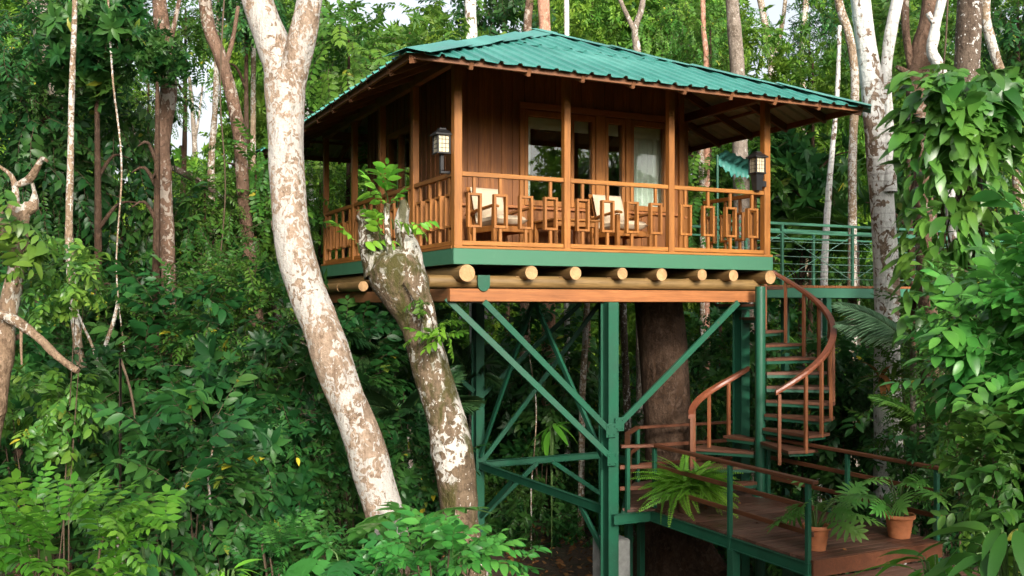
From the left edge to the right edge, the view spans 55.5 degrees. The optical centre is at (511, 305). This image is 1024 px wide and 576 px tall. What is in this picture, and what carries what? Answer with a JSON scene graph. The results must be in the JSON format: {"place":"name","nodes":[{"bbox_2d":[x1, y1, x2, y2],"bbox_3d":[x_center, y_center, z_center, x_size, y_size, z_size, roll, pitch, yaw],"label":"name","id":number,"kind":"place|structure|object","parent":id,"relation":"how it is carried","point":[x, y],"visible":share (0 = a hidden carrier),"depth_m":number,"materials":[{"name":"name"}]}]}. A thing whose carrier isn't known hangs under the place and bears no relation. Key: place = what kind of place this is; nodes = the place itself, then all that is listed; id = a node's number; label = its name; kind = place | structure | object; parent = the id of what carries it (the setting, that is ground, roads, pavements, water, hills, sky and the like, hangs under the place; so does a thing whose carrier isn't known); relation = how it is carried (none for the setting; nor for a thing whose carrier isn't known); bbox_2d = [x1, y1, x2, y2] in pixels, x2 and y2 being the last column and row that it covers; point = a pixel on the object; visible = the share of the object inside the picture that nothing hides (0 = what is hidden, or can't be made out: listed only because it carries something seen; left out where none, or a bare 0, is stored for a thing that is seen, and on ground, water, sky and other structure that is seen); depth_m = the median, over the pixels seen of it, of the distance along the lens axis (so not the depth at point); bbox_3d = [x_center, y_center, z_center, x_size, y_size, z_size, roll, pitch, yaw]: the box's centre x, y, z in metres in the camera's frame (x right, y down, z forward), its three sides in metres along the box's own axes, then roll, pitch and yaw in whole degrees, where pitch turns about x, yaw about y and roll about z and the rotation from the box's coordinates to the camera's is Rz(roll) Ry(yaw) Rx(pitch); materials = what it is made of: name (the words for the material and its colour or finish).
{"place":"outdoors","nodes":[
{"label":"outdoors","id":0,"kind":"place"},
{"bbox_2d":[0,275,920,575],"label":"ground","id":1,"kind":"structure","parent":0,"point":[550,567],"depth_m":19.39,"materials":[{"name":"brown soil"}]},
{"bbox_2d":[0,156,79,444],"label":"gnarled tree","id":2,"kind":"object","parent":1,"relation":"on","point":[11,320],"visible":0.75,"depth_m":9.41,"materials":[{"name":"brown plant"}]},
{"bbox_2d":[0,185,65,282],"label":"sprouting leaves","id":3,"kind":"object","parent":2,"relation":"attached to","point":[32,254],"visible":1,"depth_m":9.06,"materials":[{"name":"green plant"}]},
{"bbox_2d":[1,360,118,575],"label":"yellowing shrub","id":4,"kind":"object","parent":1,"relation":"on","point":[48,449],"visible":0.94,"depth_m":10.07,"materials":[{"name":"green plant"}]},
{"bbox_2d":[15,236,114,574],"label":"yellowing shrub","id":5,"kind":"object","parent":1,"relation":"on","point":[84,271],"visible":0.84,"depth_m":9.82,"materials":[{"name":"green plant"}]},
{"bbox_2d":[0,265,129,568],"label":"dark shrub","id":6,"kind":"object","parent":1,"relation":"on","point":[33,359],"visible":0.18,"depth_m":12.70,"materials":[{"name":"green plant"}]},
{"bbox_2d":[0,121,142,575],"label":"leafy tree","id":7,"kind":"object","parent":1,"relation":"on","point":[60,224],"visible":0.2,"depth_m":14.71,"materials":[{"name":"green plant"}]},
{"bbox_2d":[0,332,156,575],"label":"dark shrub","id":8,"kind":"object","parent":1,"relation":"on","point":[8,465],"visible":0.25,"depth_m":11.18,"materials":[{"name":"green plant"}]},
{"bbox_2d":[12,0,161,571],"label":"leafy tree","id":9,"kind":"object","parent":1,"relation":"on","point":[102,23],"visible":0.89,"depth_m":13.82,"materials":[{"name":"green plant"}]},
{"bbox_2d":[0,0,178,572],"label":"leafy tree","id":10,"kind":"object","parent":1,"relation":"on","point":[31,10],"visible":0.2,"depth_m":15.28,"materials":[{"name":"green plant"}]},
{"bbox_2d":[0,460,187,575],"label":"bright bush","id":11,"kind":"object","parent":1,"relation":"on","point":[116,523],"visible":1,"depth_m":6.58,"materials":[{"name":"green plant"}]},
{"bbox_2d":[65,0,126,573],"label":"sapling","id":12,"kind":"object","parent":1,"relation":"on","point":[70,186],"visible":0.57,"depth_m":12.43,"materials":[{"name":"beige plant"}]},
{"bbox_2d":[0,45,200,575],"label":"leafy tree","id":13,"kind":"object","parent":1,"relation":"on","point":[26,144],"visible":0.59,"depth_m":15.00,"materials":[{"name":"green plant"}]},
{"bbox_2d":[1,335,223,571],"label":"dark shrub","id":14,"kind":"object","parent":1,"relation":"on","point":[98,351],"visible":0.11,"depth_m":12.06,"materials":[{"name":"green plant"}]},
{"bbox_2d":[33,252,200,394],"bbox_3d":[-5.699,2.088,13.920,2.743,5.849,2.633,0,0,0],"label":"dark shrub","id":15,"kind":"object","parent":1,"relation":"on","point":[123,307],"visible":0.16,"depth_m":13.83,"materials":[{"name":"green plant"}]},
{"bbox_2d":[24,153,217,384],"bbox_3d":[-6.806,1.314,17.110,3.440,7.509,3.838,0,0,0],"label":"leafy tree","id":16,"kind":"object","parent":1,"relation":"on","point":[145,244],"visible":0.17,"depth_m":16.31,"materials":[{"name":"green plant"}]},
{"bbox_2d":[91,68,207,234],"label":"leafy tree","id":17,"kind":"object","parent":1,"relation":"on","point":[148,86],"visible":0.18,"depth_m":19.97,"materials":[{"name":"green plant"}]},
{"bbox_2d":[125,24,198,546],"bbox_3d":[-5.046,0.511,13.889,1.095,9.055,0.996,0,0,21],"label":"leafy tree","id":18,"kind":"object","parent":1,"relation":"on","point":[162,66],"visible":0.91,"depth_m":13.77,"materials":[{"name":"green plant"}]},
{"bbox_2d":[152,0,180,382],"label":"brown tree","id":19,"kind":"object","parent":1,"relation":"on","point":[168,99],"visible":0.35,"depth_m":14.71,"materials":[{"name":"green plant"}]},
{"bbox_2d":[132,0,224,323],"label":"leafy tree","id":20,"kind":"object","parent":1,"relation":"on","point":[186,24],"visible":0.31,"depth_m":20.56,"materials":[{"name":"green plant"}]},
{"bbox_2d":[67,256,291,544],"bbox_3d":[-4.479,2.156,13.144,3.017,5.713,2.526,0,0,0],"label":"dark shrub","id":21,"kind":"object","parent":1,"relation":"on","point":[131,288],"visible":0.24,"depth_m":12.57,"materials":[{"name":"green plant"}]},
{"bbox_2d":[68,368,313,575],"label":"dark shrub","id":22,"kind":"object","parent":1,"relation":"on","point":[201,561],"visible":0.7,"depth_m":9.05,"materials":[{"name":"green plant"}]},
{"bbox_2d":[108,141,305,353],"bbox_3d":[-5.557,0.946,17.486,3.609,8.167,3.265,0,0,0],"label":"leafy tree","id":23,"kind":"object","parent":1,"relation":"on","point":[234,205],"visible":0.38,"depth_m":17.02,"materials":[{"name":"green plant"}]},
{"bbox_2d":[124,219,306,560],"bbox_3d":[-4.072,1.850,13.380,2.888,6.364,2.722,0,0,34],"label":"dark shrub","id":24,"kind":"object","parent":1,"relation":"on","point":[217,266],"visible":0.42,"depth_m":13.20,"materials":[{"name":"green plant"}]},
{"bbox_2d":[102,350,332,575],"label":"dark shrub","id":25,"kind":"object","parent":1,"relation":"on","point":[195,405],"visible":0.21,"depth_m":10.97,"materials":[{"name":"green plant"}]},
{"bbox_2d":[198,0,282,570],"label":"bent tree","id":26,"kind":"object","parent":1,"relation":"on","point":[227,78],"visible":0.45,"depth_m":17.31,"materials":[{"name":"brown plant"}]},
{"bbox_2d":[173,118,333,574],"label":"leafy tree","id":27,"kind":"object","parent":1,"relation":"on","point":[260,200],"visible":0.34,"depth_m":17.63,"materials":[{"name":"green plant"}]},
{"bbox_2d":[212,0,294,180],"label":"leafy tree","id":28,"kind":"object","parent":1,"relation":"on","point":[243,27],"visible":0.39,"depth_m":19.13,"materials":[{"name":"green plant"}]},
{"bbox_2d":[135,304,372,575],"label":"dark shrub","id":29,"kind":"object","parent":1,"relation":"on","point":[264,345],"visible":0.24,"depth_m":12.02,"materials":[{"name":"green plant"}]},
{"bbox_2d":[200,67,340,412],"bbox_3d":[-5.691,-0.193,23.104,3.108,10.341,4.384,0,0,31],"label":"leafy tree","id":30,"kind":"object","parent":1,"relation":"on","point":[261,123],"visible":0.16,"depth_m":22.16,"materials":[{"name":"green plant"}]},
{"bbox_2d":[198,395,359,575],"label":"dark shrub","id":31,"kind":"object","parent":1,"relation":"on","point":[326,500],"visible":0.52,"depth_m":11.18,"materials":[{"name":"green plant"}]},
{"bbox_2d":[222,508,355,575],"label":"green bush","id":32,"kind":"object","parent":1,"relation":"on","point":[310,529],"visible":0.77,"depth_m":8.26,"materials":[{"name":"green plant"}]},
{"bbox_2d":[262,160,367,378],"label":"leafy tree","id":33,"kind":"object","parent":1,"relation":"on","point":[318,252],"visible":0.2,"depth_m":21.61,"materials":[{"name":"green plant"}]},
{"bbox_2d":[241,0,416,575],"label":"forked tree","id":34,"kind":"object","parent":1,"relation":"on","point":[285,58],"visible":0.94,"depth_m":10.65,"materials":[{"name":"beige plant"}]},
{"bbox_2d":[268,294,415,575],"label":"dark shrub","id":35,"kind":"object","parent":1,"relation":"on","point":[386,380],"visible":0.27,"depth_m":15.84,"materials":[{"name":"green plant"}]},
{"bbox_2d":[282,535,422,575],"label":"split leaf plant","id":36,"kind":"object","parent":1,"relation":"on","point":[303,566],"visible":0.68,"depth_m":7.92,"materials":[{"name":"green plant"}]},
{"bbox_2d":[248,0,468,527],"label":"leafy tree","id":37,"kind":"object","parent":1,"relation":"on","point":[327,76],"visible":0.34,"depth_m":19.99,"materials":[{"name":"green plant"}]},
{"bbox_2d":[335,307,463,375],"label":"understory palm","id":38,"kind":"object","parent":1,"relation":"on","point":[361,348],"visible":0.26,"depth_m":16.17,"materials":[{"name":"green plant"}]},
{"bbox_2d":[328,405,491,573],"bbox_3d":[-1.449,3.197,13.136,2.059,3.765,2.087,0,0,29],"label":"dark shrub","id":39,"kind":"object","parent":1,"relation":"on","point":[408,481],"visible":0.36,"depth_m":12.63,"materials":[{"name":"green plant"}]},
{"bbox_2d":[321,0,506,421],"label":"leafy tree","id":40,"kind":"object","parent":1,"relation":"on","point":[437,18],"visible":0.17,"depth_m":24.94,"materials":[{"name":"green plant"}]},
{"bbox_2d":[343,502,495,575],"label":"split leaf plant","id":41,"kind":"object","parent":1,"relation":"on","point":[368,525],"visible":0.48,"depth_m":8.73,"materials":[{"name":"green plant"}]},
{"bbox_2d":[356,199,488,575],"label":"broken tree","id":42,"kind":"object","parent":1,"relation":"on","point":[397,278],"visible":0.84,"depth_m":11.26,"materials":[{"name":"brown plant"}]},
{"bbox_2d":[324,158,439,252],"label":"sprouting leaves","id":43,"kind":"object","parent":42,"relation":"attached to","point":[390,170],"visible":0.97,"depth_m":11.17,"materials":[{"name":"green plant"}]},
{"bbox_2d":[361,364,485,507],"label":"understory palm","id":44,"kind":"object","parent":1,"relation":"on","point":[382,406],"visible":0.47,"depth_m":14.71,"materials":[{"name":"green plant"}]},
{"bbox_2d":[340,505,551,575],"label":"broadleaf bush","id":45,"kind":"object","parent":1,"relation":"on","point":[474,556],"visible":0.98,"depth_m":7.96,"materials":[{"name":"green plant"}]},
{"bbox_2d":[443,343,508,435],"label":"understory palm","id":46,"kind":"object","parent":1,"relation":"on","point":[496,361],"visible":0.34,"depth_m":18.84,"materials":[{"name":"green plant"}]},
{"bbox_2d":[415,0,561,335],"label":"leafy tree","id":47,"kind":"object","parent":1,"relation":"on","point":[498,13],"visible":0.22,"depth_m":29.35,"materials":[{"name":"green plant"}]},
{"bbox_2d":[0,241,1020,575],"bbox_3d":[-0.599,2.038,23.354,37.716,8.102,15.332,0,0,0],"label":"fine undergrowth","id":48,"kind":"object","parent":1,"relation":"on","point":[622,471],"visible":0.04,"depth_m":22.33,"materials":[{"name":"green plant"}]},
{"bbox_2d":[0,0,1023,402],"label":"forest","id":49,"kind":"object","parent":1,"relation":"on","point":[492,326],"visible":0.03,"depth_m":32.51,"materials":[{"name":"green plant"}]},
{"bbox_2d":[3,220,1022,575],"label":"undergrowth","id":50,"kind":"object","parent":1,"relation":"on","point":[725,360],"visible":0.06,"depth_m":22.55,"materials":[{"name":"green plant"}]},
{"bbox_2d":[484,303,597,512],"bbox_3d":[0.721,2.233,22.917,3.503,5.626,3.421,0,0,0],"label":"dark shrub","id":51,"kind":"object","parent":1,"relation":"on","point":[514,392],"visible":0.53,"depth_m":22.54,"materials":[{"name":"green plant"}]},
{"bbox_2d":[79,442,1019,575],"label":"ground plants","id":52,"kind":"object","parent":1,"relation":"on","point":[513,518],"visible":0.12,"depth_m":20.21,"materials":[{"name":"green plant"}]},
{"bbox_2d":[255,28,871,575],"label":"cabin","id":53,"kind":"object","parent":1,"relation":"on","point":[547,124],"visible":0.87,"depth_m":15.01,"materials":[{"name":"brown wood"}]},
{"bbox_2d":[387,124,410,240],"bbox_3d":[-1.879,-2.030,16.855,0.180,2.030,1.220,0,0,-26],"label":"window","id":54,"kind":"structure","parent":53,"relation":"in","point":[400,134],"depth_m":16.82,"materials":[{"name":"brown wood"}]},
{"bbox_2d":[465,187,535,247],"bbox_3d":[-0.198,-1.285,14.322,0.715,0.982,0.918,0,0,-34],"label":"armchair","id":55,"kind":"object","parent":53,"relation":"on","point":[512,229],"visible":0.58,"depth_m":14.32,"materials":[{"name":"brown wood"}]},
{"bbox_2d":[525,110,560,206],"bbox_3d":[0.492,-2.170,15.379,0.770,1.750,0.253,0,0,-26],"label":"window","id":56,"kind":"structure","parent":53,"relation":"in","point":[540,120],"depth_m":15.30,"materials":[{"name":"brown wood"}]},
{"bbox_2d":[571,114,594,208],"bbox_3d":[1.110,-2.305,15.617,0.450,1.480,0.135,0,0,-26],"label":"window","id":57,"kind":"structure","parent":53,"relation":"in","point":[579,123],"depth_m":15.63,"materials":[{"name":"brown wood"}]},
{"bbox_2d":[605,118,624,208],"bbox_3d":[1.654,-2.305,15.883,0.380,1.480,0.135,0,0,-26],"label":"window","id":58,"kind":"structure","parent":53,"relation":"in","point":[611,125],"depth_m":15.89,"materials":[{"name":"brown wood"}]},
{"bbox_2d":[588,194,655,250],"bbox_3d":[1.690,-1.285,15.247,0.715,0.982,0.918,0,0,-30],"label":"armchair","id":59,"kind":"object","parent":53,"relation":"on","point":[618,234],"visible":0.47,"depth_m":15.24,"materials":[{"name":"brown wood"}]},
{"bbox_2d":[631,120,665,211],"bbox_3d":[2.222,-2.170,16.228,0.725,1.750,0.255,0,0,-26],"label":"window","id":60,"kind":"structure","parent":53,"relation":"in","point":[648,139],"depth_m":16.28,"materials":[{"name":"white fabric"}]},
{"bbox_2d":[577,303,589,538],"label":"lichen stem tree","id":61,"kind":"object","parent":1,"relation":"on","point":[582,394],"visible":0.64,"depth_m":20.94,"materials":[{"name":"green plant"}]},
{"bbox_2d":[515,0,683,379],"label":"leafy tree","id":62,"kind":"object","parent":1,"relation":"on","point":[595,9],"visible":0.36,"depth_m":27.49,"materials":[{"name":"green plant"}]},
{"bbox_2d":[619,303,634,537],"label":"lichen stem tree","id":63,"kind":"object","parent":1,"relation":"on","point":[626,391],"visible":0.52,"depth_m":19.94,"materials":[{"name":"brown plant"}]},
{"bbox_2d":[618,0,645,472],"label":"forked sapling","id":64,"kind":"object","parent":1,"relation":"on","point":[634,26],"visible":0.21,"depth_m":21.94,"materials":[{"name":"grey plant"}]},
{"bbox_2d":[604,0,744,69],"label":"leafy tree","id":65,"kind":"object","parent":1,"relation":"on","point":[662,52],"visible":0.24,"depth_m":27.63,"materials":[{"name":"green plant"}]},
{"bbox_2d":[633,268,726,575],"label":"buttressed tree","id":66,"kind":"object","parent":1,"relation":"on","point":[662,338],"visible":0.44,"depth_m":17.18,"materials":[{"name":"brown plant"}]},
{"bbox_2d":[635,0,791,332],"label":"leafy tree","id":67,"kind":"object","parent":1,"relation":"on","point":[697,37],"visible":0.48,"depth_m":24.52,"materials":[{"name":"green plant"}]},
{"bbox_2d":[684,302,789,472],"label":"dark shrub","id":68,"kind":"object","parent":1,"relation":"on","point":[700,358],"visible":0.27,"depth_m":20.83,"materials":[{"name":"green plant"}]},
{"bbox_2d":[725,0,753,480],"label":"mossy tree","id":69,"kind":"object","parent":1,"relation":"on","point":[736,54],"visible":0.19,"depth_m":22.85,"materials":[{"name":"grey plant"}]},
{"bbox_2d":[688,134,794,367],"bbox_3d":[4.670,0.205,24.159,4.404,9.619,3.639,0,0,22],"label":"leafy tree","id":70,"kind":"object","parent":1,"relation":"on","point":[695,201],"visible":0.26,"depth_m":23.66,"materials":[{"name":"green plant"}]},
{"bbox_2d":[713,125,865,369],"bbox_3d":[7.189,0.030,25.441,4.021,9.878,4.421,0,0,22],"label":"leafy tree","id":71,"kind":"object","parent":1,"relation":"on","point":[804,163],"visible":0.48,"depth_m":24.64,"materials":[{"name":"green plant"}]},
{"bbox_2d":[613,420,980,575],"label":"walkway","id":72,"kind":"structure","parent":1,"relation":"on","point":[786,547],"depth_m":12.75,"materials":[{"name":"brown wood"}]},
{"bbox_2d":[630,454,743,526],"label":"potted fern","id":73,"kind":"object","parent":72,"relation":"on","point":[675,486],"visible":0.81,"depth_m":13.70,"materials":[{"name":"green plant"}]},
{"bbox_2d":[688,270,836,575],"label":"spiral stairs","id":74,"kind":"structure","parent":72,"relation":"on","point":[762,332],"depth_m":15.04,"materials":[{"name":"brown wood"}]},
{"bbox_2d":[767,479,884,551],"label":"potted plant","id":75,"kind":"object","parent":72,"relation":"on","point":[853,497],"visible":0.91,"depth_m":11.63,"materials":[{"name":"green plant"}]},
{"bbox_2d":[840,472,954,538],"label":"potted plant","id":76,"kind":"object","parent":72,"relation":"on","point":[899,517],"visible":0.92,"depth_m":12.26,"materials":[{"name":"green plant"}]},
{"bbox_2d":[750,363,854,502],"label":"dark shrub","id":77,"kind":"object","parent":1,"relation":"on","point":[780,468],"visible":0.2,"depth_m":17.77,"materials":[{"name":"green plant"}]},
{"bbox_2d":[760,0,855,369],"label":"leafy tree","id":78,"kind":"object","parent":1,"relation":"on","point":[825,28],"visible":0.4,"depth_m":25.61,"materials":[{"name":"green plant"}]},
{"bbox_2d":[728,0,905,365],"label":"leafy tree","id":79,"kind":"object","parent":1,"relation":"on","point":[785,67],"visible":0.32,"depth_m":24.59,"materials":[{"name":"green plant"}]},
{"bbox_2d":[817,25,841,502],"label":"thin tree","id":80,"kind":"object","parent":1,"relation":"on","point":[825,244],"visible":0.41,"depth_m":20.95,"materials":[{"name":"white plant"}]},
{"bbox_2d":[782,331,905,575],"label":"dark shrub","id":81,"kind":"object","parent":1,"relation":"on","point":[855,401],"visible":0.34,"depth_m":16.52,"materials":[{"name":"green plant"}]},
{"bbox_2d":[689,219,1002,511],"bbox_3d":[6.873,1.938,18.922,8.018,6.924,2.050,0,0,-26],"label":"footbridge","id":82,"kind":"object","parent":1,"relation":"on","point":[826,294],"visible":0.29,"depth_m":18.33,"materials":[{"name":"green paint"}]},
{"bbox_2d":[834,0,858,466],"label":"pale tree","id":83,"kind":"object","parent":1,"relation":"on","point":[854,95],"visible":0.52,"depth_m":19.93,"materials":[{"name":"grey plant"}]},
{"bbox_2d":[773,327,929,571],"bbox_3d":[5.678,2.716,16.496,2.516,4.686,3.028,0,0,0],"label":"dark shrub","id":84,"kind":"object","parent":1,"relation":"on","point":[830,480],"visible":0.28,"depth_m":15.99,"materials":[{"name":"green plant"}]},
{"bbox_2d":[788,198,914,465],"bbox_3d":[8.557,1.161,24.221,3.299,7.720,3.113,0,0,9],"label":"understory palm","id":85,"kind":"object","parent":1,"relation":"on","point":[815,216],"visible":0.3,"depth_m":23.94,"materials":[{"name":"green plant"}]},
{"bbox_2d":[831,301,917,563],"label":"pale palm","id":86,"kind":"object","parent":1,"relation":"on","point":[874,326],"visible":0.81,"depth_m":14.38,"materials":[{"name":"green plant"}]},
{"bbox_2d":[850,0,906,569],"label":"double tree","id":87,"kind":"object","parent":1,"relation":"on","point":[875,75],"visible":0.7,"depth_m":15.30,"materials":[{"name":"white plant"}]},
{"bbox_2d":[868,394,965,536],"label":"palm","id":88,"kind":"object","parent":1,"relation":"on","point":[906,414],"visible":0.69,"depth_m":13.61,"materials":[{"name":"green plant"}]},
{"bbox_2d":[895,0,949,557],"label":"twisted tree","id":89,"kind":"object","parent":1,"relation":"on","point":[916,56],"visible":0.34,"depth_m":16.89,"materials":[{"name":"brown plant"}]},
{"bbox_2d":[827,0,1023,426],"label":"leafy tree","id":90,"kind":"object","parent":1,"relation":"on","point":[880,11],"visible":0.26,"depth_m":20.39,"materials":[{"name":"green plant"}]},
{"bbox_2d":[843,288,1008,558],"bbox_3d":[6.533,2.401,14.730,2.462,5.369,2.613,0,0,35],"label":"dark shrub","id":91,"kind":"object","parent":1,"relation":"on","point":[919,403],"visible":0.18,"depth_m":14.69,"materials":[{"name":"green plant"}]},
{"bbox_2d":[857,154,1013,318],"bbox_3d":[9.884,0.553,22.484,3.638,8.966,4.000,0,0,29],"label":"leafy tree","id":92,"kind":"object","parent":1,"relation":"on","point":[898,202],"visible":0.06,"depth_m":21.93,"materials":[{"name":"green plant"}]},
{"bbox_2d":[864,422,1009,572],"bbox_3d":[5.889,3.172,13.012,2.414,3.595,1.840,0,0,40],"label":"dark shrub","id":93,"kind":"object","parent":1,"relation":"on","point":[913,450],"visible":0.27,"depth_m":12.84,"materials":[{"name":"green plant"}]},
{"bbox_2d":[925,0,962,521],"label":"white branch tree","id":94,"kind":"object","parent":1,"relation":"on","point":[933,38],"visible":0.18,"depth_m":15.94,"materials":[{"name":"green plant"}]},
{"bbox_2d":[879,182,1023,501],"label":"spreading shrub","id":95,"kind":"object","parent":1,"relation":"on","point":[983,367],"visible":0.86,"depth_m":7.89,"materials":[{"name":"green plant"}]},
{"bbox_2d":[906,258,1023,505],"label":"dark shrub","id":96,"kind":"object","parent":1,"relation":"on","point":[952,423],"visible":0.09,"depth_m":10.77,"materials":[{"name":"green plant"}]},
{"bbox_2d":[914,521,1023,575],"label":"broad leaf plant","id":97,"kind":"object","parent":1,"relation":"on","point":[990,555],"visible":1,"depth_m":6.44,"materials":[{"name":"green plant"}]},
{"bbox_2d":[954,0,984,570],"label":"spotted tree","id":98,"kind":"object","parent":1,"relation":"on","point":[968,38],"visible":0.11,"depth_m":13.26,"materials":[{"name":"brown plant"}]},
{"bbox_2d":[872,63,1023,441],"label":"climbing vine","id":99,"kind":"object","parent":98,"relation":"attached to","point":[958,126],"visible":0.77,"depth_m":12.61,"materials":[{"name":"green plant"}]},
{"bbox_2d":[927,396,1023,575],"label":"shaded shrub","id":100,"kind":"object","parent":1,"relation":"on","point":[1003,512],"visible":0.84,"depth_m":7.28,"materials":[{"name":"green plant"}]},
{"bbox_2d":[947,0,1023,575],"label":"leafy tree","id":101,"kind":"object","parent":1,"relation":"on","point":[1014,35],"visible":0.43,"depth_m":15.81,"materials":[{"name":"green plant"}]},
{"bbox_2d":[101,0,1023,222],"label":"sky","id":102,"kind":"structure","parent":0,"point":[773,12],"materials":[{"name":"white"}]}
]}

